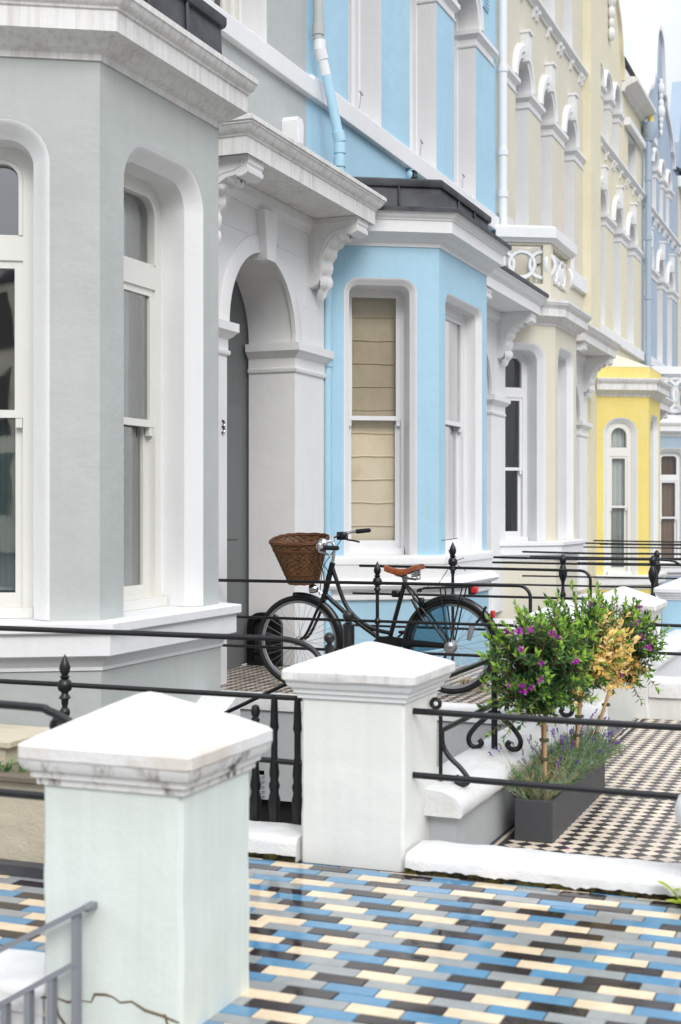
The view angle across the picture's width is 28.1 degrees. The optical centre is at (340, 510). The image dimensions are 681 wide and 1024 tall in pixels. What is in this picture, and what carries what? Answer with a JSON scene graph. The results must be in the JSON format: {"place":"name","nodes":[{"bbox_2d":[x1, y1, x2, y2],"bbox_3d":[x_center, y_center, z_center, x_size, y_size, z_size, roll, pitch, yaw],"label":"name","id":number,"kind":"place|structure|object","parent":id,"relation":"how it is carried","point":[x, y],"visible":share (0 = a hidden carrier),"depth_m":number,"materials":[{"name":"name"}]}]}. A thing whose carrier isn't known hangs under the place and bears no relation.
{"place":"outdoors","nodes":[
{"label":"outdoors","id":0,"kind":"place"},
{"bbox_2d":[242,663,622,740],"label":"ground","id":1,"kind":"structure","parent":0,"point":[614,730],"depth_m":24.61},
{"bbox_2d":[0,0,386,726],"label":"terraced house","id":2,"kind":"structure","parent":1,"relation":"on","point":[186,214],"depth_m":7.76,"materials":[{"name":"white paint"}]},
{"bbox_2d":[0,147,32,617],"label":"window","id":3,"kind":"structure","parent":2,"relation":"in","point":[16,167],"depth_m":7.03,"materials":[{"name":"white glass"}]},
{"bbox_2d":[124,172,167,611],"bbox_3d":[-1.247,-0.660,7.595,0.250,2.540,0.850,0,0,22],"label":"window","id":4,"kind":"structure","parent":2,"relation":"in","point":[142,212],"depth_m":7.84,"materials":[{"name":"white glass"}]},
{"bbox_2d":[214,0,232,16],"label":"window","id":5,"kind":"structure","parent":2,"relation":"in","point":[227,5],"depth_m":11.27,"materials":[{"name":"white glass"}]},
{"bbox_2d":[227,403,241,668],"bbox_3d":[-1.001,0.205,10.824,0.047,2.150,0.936,0,0,22],"label":"front door","id":6,"kind":"structure","parent":2,"relation":"in","point":[234,412],"depth_m":11.12,"materials":[{"name":"grey paint"}]},
{"bbox_2d":[247,612,282,665],"bbox_3d":[-0.628,1.065,11.325,0.310,0.441,0.045,0,0,22],"label":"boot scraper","id":7,"kind":"object","parent":2,"relation":"attached to","point":[253,656],"visible":0.59,"depth_m":11.33,"materials":[{"name":"black paint"}]},
{"bbox_2d":[196,695,239,716],"bbox_3d":[-1.032,2.507,7.730,0.780,2.885,0.510,0,0,22],"label":"stair coping","id":8,"kind":"object","parent":1,"relation":"on","point":[221,703],"visible":0.07,"depth_m":7.76,"materials":[{"name":"white paint"}]},
{"bbox_2d":[224,682,286,712],"bbox_3d":[-0.517,1.025,7.198,0.579,0.294,0.021,0,0,22],"label":"handrail","id":9,"kind":"object","parent":8,"relation":"attached to","point":[251,700],"visible":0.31,"depth_m":7.17,"materials":[{"name":"black metal"}]},
{"bbox_2d":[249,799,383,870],"bbox_3d":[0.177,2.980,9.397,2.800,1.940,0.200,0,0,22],"label":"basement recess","id":10,"kind":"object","parent":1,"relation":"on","point":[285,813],"depth_m":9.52,"materials":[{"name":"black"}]},
{"bbox_2d":[240,709,507,801],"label":"path support wall","id":11,"kind":"structure","parent":10,"relation":"on","point":[455,741],"depth_m":9.42,"materials":[{"name":"grey paint"}]},
{"bbox_2d":[260,771,264,796],"bbox_3d":[-0.556,1.843,9.501,0.120,0.327,0.107,0,0,22],"label":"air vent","id":12,"kind":"object","parent":11,"relation":"attached to","point":[262,781],"visible":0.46,"depth_m":9.46,"materials":[{"name":"black metal"}]},
{"bbox_2d":[221,664,515,704],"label":"porch path","id":13,"kind":"structure","parent":11,"relation":"on","point":[252,678],"depth_m":10.16,"materials":[{"name":"tile"}]},
{"bbox_2d":[221,690,525,723],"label":"path kerb","id":14,"kind":"structure","parent":13,"relation":"on","point":[283,705],"depth_m":9.04,"materials":[{"name":"white paint"}]},
{"bbox_2d":[219,561,531,656],"bbox_3d":[0.168,0.820,9.465,2.371,0.940,0.068,0,0,22],"label":"railing","id":15,"kind":"object","parent":13,"relation":"on","point":[377,582],"visible":0.76,"depth_m":9.42,"materials":[{"name":"black metal"}]},
{"bbox_2d":[257,528,497,693],"bbox_3d":[0.246,0.709,9.747,1.852,1.162,0.561,0,0,22],"label":"bicycle","id":16,"kind":"object","parent":13,"relation":"on","point":[299,556],"visible":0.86,"depth_m":9.79,"materials":[{"name":"black metal"}]},
{"bbox_2d":[352,538,591,660],"bbox_3d":[1.044,0.756,11.118,2.021,1.068,0.078,0,0,22],"label":"railing","id":17,"kind":"object","parent":13,"relation":"on","point":[452,563],"visible":0.79,"depth_m":11.14,"materials":[{"name":"black metal"}]},
{"bbox_2d":[306,0,548,665],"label":"terraced house","id":18,"kind":"structure","parent":1,"relation":"on","point":[433,302],"depth_m":12.58,"materials":[{"name":"pale blue paint"},{"name":"white paint"},{"name":"glass"}]},
{"bbox_2d":[348,0,352,104],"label":"window","id":19,"kind":"structure","parent":18,"relation":"in","point":[350,2],"depth_m":13.85,"materials":[{"name":"white glass"}]},
{"bbox_2d":[349,290,403,554],"bbox_3d":[0.300,-0.802,12.383,0.565,2.395,0.185,0,0,-9],"label":"window","id":20,"kind":"structure","parent":18,"relation":"in","point":[376,317],"depth_m":12.46,"materials":[{"name":"beige glass"}]},
{"bbox_2d":[410,0,410,149],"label":"window","id":21,"kind":"structure","parent":18,"relation":"in","point":[410,0],"depth_m":15.58,"materials":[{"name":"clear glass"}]},
{"bbox_2d":[445,307,469,552],"bbox_3d":[1.001,-0.762,12.918,0.146,2.315,1.110,0,0,22],"label":"window","id":22,"kind":"structure","parent":18,"relation":"in","point":[454,321],"depth_m":13.29,"materials":[{"name":"white glass"}]},
{"bbox_2d":[494,0,621,618],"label":"terraced house","id":23,"kind":"structure","parent":1,"relation":"on","point":[565,348],"depth_m":19.18,"materials":[{"name":"white paint"}]},
{"bbox_2d":[505,352,527,540],"bbox_3d":[2.220,-0.847,17.928,0.338,2.485,0.478,0,0,47],"label":"window","id":24,"kind":"structure","parent":23,"relation":"in","point":[516,369],"depth_m":17.96,"materials":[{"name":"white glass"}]},
{"bbox_2d":[593,540,680,560],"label":"railing","id":25,"kind":"object","parent":23,"relation":"attached to","point":[641,541],"visible":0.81,"depth_m":22.12,"materials":[{"name":"black metal"}]},
{"bbox_2d":[596,0,673,593],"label":"terraced house","id":26,"kind":"structure","parent":1,"relation":"on","point":[634,403],"depth_m":24.93,"materials":[{"name":"yellow paint"}]},
{"bbox_2d":[607,423,631,574],"bbox_3d":[4.834,-0.210,23.745,0.450,2.640,0.194,0,0,-8],"label":"window","id":27,"kind":"structure","parent":26,"relation":"in","point":[618,434],"depth_m":23.75,"materials":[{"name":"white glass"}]},
{"bbox_2d":[631,25,680,584],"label":"terraced house","id":28,"kind":"structure","parent":1,"relation":"on","point":[648,63],"depth_m":30.57,"materials":[{"name":"pale blue paint"},{"name":"white paint"},{"name":"pale grey white paint"}]},
{"bbox_2d":[660,452,680,562],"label":"window","id":29,"kind":"structure","parent":28,"relation":"in","point":[669,461],"depth_m":29.55,"materials":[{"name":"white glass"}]},
{"bbox_2d":[670,81,680,405],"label":"terraced house","id":30,"kind":"structure","parent":1,"relation":"on","point":[675,110],"depth_m":34.39,"materials":[{"name":"blue paint"}]},
{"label":"path slab","id":31,"kind":"structure","parent":1,"relation":"on","visible":0},
{"bbox_2d":[0,946,44,1023],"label":"kerb","id":32,"kind":"structure","parent":31,"relation":"on","point":[20,970],"depth_m":3.85,"materials":[{"name":"white paint"}]},
{"bbox_2d":[17,691,272,1023],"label":"gate pillar","id":33,"kind":"structure","parent":31,"relation":"on","point":[146,794],"depth_m":3.67,"materials":[{"name":"white paint"}]},
{"bbox_2d":[0,700,72,800],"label":"railing","id":34,"kind":"object","parent":33,"relation":"attached to","point":[59,718],"visible":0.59,"depth_m":4.01,"materials":[{"name":"black metal"}]},
{"bbox_2d":[0,901,97,1023],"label":"steel handrail","id":35,"kind":"object","parent":33,"relation":"attached to","point":[74,965],"visible":1,"depth_m":3.66,"materials":[{"name":"grey metal"}]},
{"bbox_2d":[248,820,301,861],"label":"kerb","id":36,"kind":"structure","parent":31,"relation":"on","point":[276,841],"depth_m":5.47,"materials":[{"name":"white paint"}]},
{"bbox_2d":[0,610,354,824],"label":"railing","id":37,"kind":"object","parent":36,"relation":"on","point":[64,684],"visible":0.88,"depth_m":5.75,"materials":[{"name":"black metal"}]},
{"bbox_2d":[0,857,680,1023],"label":"tiled path","id":38,"kind":"structure","parent":31,"relation":"on","point":[290,893],"depth_m":4.32,"materials":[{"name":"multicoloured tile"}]},
{"bbox_2d":[0,724,49,878],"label":"wall","id":39,"kind":"structure","parent":38,"relation":"on","point":[22,836],"depth_m":5.25,"materials":[{"name":"concrete"}]},
{"bbox_2d":[0,756,26,772],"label":"weeds","id":40,"kind":"object","parent":39,"relation":"on","point":[20,768],"visible":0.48,"depth_m":5.30,"materials":[{"name":"green plant"}]},
{"bbox_2d":[657,880,680,903],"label":"fern","id":41,"kind":"object","parent":38,"relation":"on","point":[674,891],"visible":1,"depth_m":4.80,"materials":[{"name":"green plant"}]},
{"bbox_2d":[281,641,454,871],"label":"gate pillar","id":42,"kind":"structure","parent":31,"relation":"on","point":[369,742],"depth_m":5.36,"materials":[{"name":"white paint"}]},
{"bbox_2d":[412,708,680,799],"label":"railing","id":43,"kind":"object","parent":42,"relation":"attached to","point":[553,786],"visible":1,"depth_m":5.16,"materials":[{"name":"black metal"}]},
{"bbox_2d":[404,840,680,900],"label":"kerb","id":44,"kind":"structure","parent":31,"relation":"on","point":[635,878],"depth_m":5.08,"materials":[{"name":"white paint"}]},
{"bbox_2d":[460,677,487,691],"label":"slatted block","id":45,"kind":"structure","parent":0,"point":[466,679],"depth_m":9.73,"materials":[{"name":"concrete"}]},
{"bbox_2d":[488,618,660,667],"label":"porch path","id":46,"kind":"structure","parent":0,"point":[507,621],"depth_m":15.75,"materials":[{"name":"white paint"}]},
{"bbox_2d":[492,554,680,599],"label":"railing","id":47,"kind":"object","parent":46,"relation":"on","point":[652,571],"visible":0.91,"depth_m":14.65,"materials":[{"name":"black metal"}]},
{"bbox_2d":[522,550,680,585],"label":"railing","id":48,"kind":"object","parent":46,"relation":"on","point":[656,554],"visible":0.77,"depth_m":16.56,"materials":[{"name":"black metal"}]},
{"bbox_2d":[502,718,680,862],"bbox_3d":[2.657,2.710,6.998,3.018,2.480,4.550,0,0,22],"label":"yard floor","id":49,"kind":"structure","parent":0,"point":[629,827],"depth_m":6.64,"materials":[{"name":"multicoloured tile"}]},
{"bbox_2d":[515,763,604,843],"bbox_3d":[1.082,1.377,6.612,0.172,0.185,1.230,0,0,22],"label":"planter","id":50,"kind":"object","parent":49,"relation":"on","point":[552,820],"visible":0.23,"depth_m":6.07,"materials":[{"name":"grey"}]},
{"bbox_2d":[488,735,583,800],"bbox_3d":[0.902,1.172,6.229,0.441,0.268,0.485,0,0,22],"label":"lavender plant","id":51,"kind":"object","parent":50,"relation":"on","point":[534,776],"visible":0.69,"depth_m":6.13,"materials":[{"name":"plant"}]},
{"bbox_2d":[475,588,610,798],"bbox_3d":[0.901,0.826,6.194,0.628,0.959,0.570,0,0,22],"label":"standard shrub","id":52,"kind":"object","parent":50,"relation":"in","point":[544,673],"visible":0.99,"depth_m":6.12,"materials":[{"name":"green plant"}]},
{"bbox_2d":[511,724,612,783],"bbox_3d":[1.065,1.171,6.561,0.411,0.271,0.645,0,0,28],"label":"lavender plant","id":53,"kind":"object","parent":50,"relation":"on","point":[583,759],"visible":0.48,"depth_m":6.52,"materials":[{"name":"plant"}]},
{"bbox_2d":[531,580,640,753],"bbox_3d":[1.201,0.826,6.806,0.606,0.961,0.598,0,0,22],"label":"standard shrub","id":54,"kind":"object","parent":50,"relation":"in","point":[592,620],"visible":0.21,"depth_m":6.76,"materials":[{"name":"yellow plant"}]},
{"bbox_2d":[547,709,628,767],"bbox_3d":[1.232,1.157,6.902,0.441,0.299,0.680,0,0,22],"label":"lavender plant","id":55,"kind":"object","parent":50,"relation":"on","point":[606,745],"visible":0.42,"depth_m":6.91,"materials":[{"name":"plant"}]},
{"bbox_2d":[570,580,672,738],"bbox_3d":[1.472,0.842,7.321,0.555,0.937,0.569,0,0,-17],"label":"standard shrub","id":56,"kind":"object","parent":50,"relation":"in","point":[646,648],"visible":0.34,"depth_m":7.22,"materials":[{"name":"green plant"}]},
{"bbox_2d":[513,600,617,739],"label":"gate pillar","id":57,"kind":"structure","parent":49,"relation":"on","point":[601,695],"depth_m":8.25,"materials":[{"name":"white paint"}]},
{"bbox_2d":[489,719,643,845],"bbox_3d":[1.273,1.466,7.518,0.018,0.001,4.485,0,0,22],"label":"tile border","id":58,"kind":"object","parent":49,"relation":"on","point":[505,832],"visible":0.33,"depth_m":6.23,"materials":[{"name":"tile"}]},
{"bbox_2d":[577,593,660,622],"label":"porch path","id":59,"kind":"structure","parent":0,"point":[593,595],"depth_m":21.45,"materials":[{"name":"white paint"}]},
{"bbox_2d":[577,542,680,563],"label":"railing","id":60,"kind":"object","parent":59,"relation":"on","point":[629,547],"visible":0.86,"depth_m":20.43,"materials":[{"name":"black metal"}]},
{"bbox_2d":[619,0,680,113],"label":"sky","id":61,"kind":"structure","parent":0,"point":[634,13],"materials":[{"name":"white"}]},
{"bbox_2d":[675,794,680,825],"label":"end pier","id":62,"kind":"structure","parent":0,"point":[678,811],"depth_m":4.90,"materials":[{"name":"white paint"}]},
{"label":"yard subfloor","id":63,"kind":"structure","parent":0,"visible":0},
{"bbox_2d":[580,586,666,720],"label":"gate pillar","id":64,"kind":"structure","parent":63,"relation":"on","point":[623,706],"depth_m":9.71,"materials":[{"name":"white paint"}]},
{"bbox_2d":[652,623,680,655],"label":"railing","id":65,"kind":"object","parent":64,"relation":"attached to","point":[670,625],"visible":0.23,"depth_m":9.76,"materials":[{"name":"black metal"}]},
{"bbox_2d":[648,675,680,719],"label":"wall","id":66,"kind":"structure","parent":63,"relation":"on","point":[666,705],"depth_m":9.62,"materials":[{"name":"white paint"}]},
{"bbox_2d":[653,578,680,635],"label":"gate pillar","id":67,"kind":"structure","parent":63,"relation":"on","point":[669,592],"depth_m":12.95,"materials":[{"name":"white paint"}]},
{"bbox_2d":[657,629,680,676],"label":"wall","id":68,"kind":"structure","parent":63,"relation":"on","point":[671,666],"depth_m":11.43,"materials":[{"name":"white paint"}]},
{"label":"area wall","id":69,"kind":"structure","parent":0,"visible":0},
{"bbox_2d":[425,699,606,844],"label":"wall","id":70,"kind":"structure","parent":69,"relation":"on","point":[477,814],"depth_m":5.99,"materials":[{"name":"grey paint"}]},
{"bbox_2d":[429,634,574,786],"bbox_3d":[0.889,0.865,6.851,0.278,0.559,2.809,0,0,22],"label":"railing","id":71,"kind":"object","parent":70,"relation":"on","point":[470,744],"visible":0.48,"depth_m":6.31,"materials":[{"name":"black metal"}]}
]}

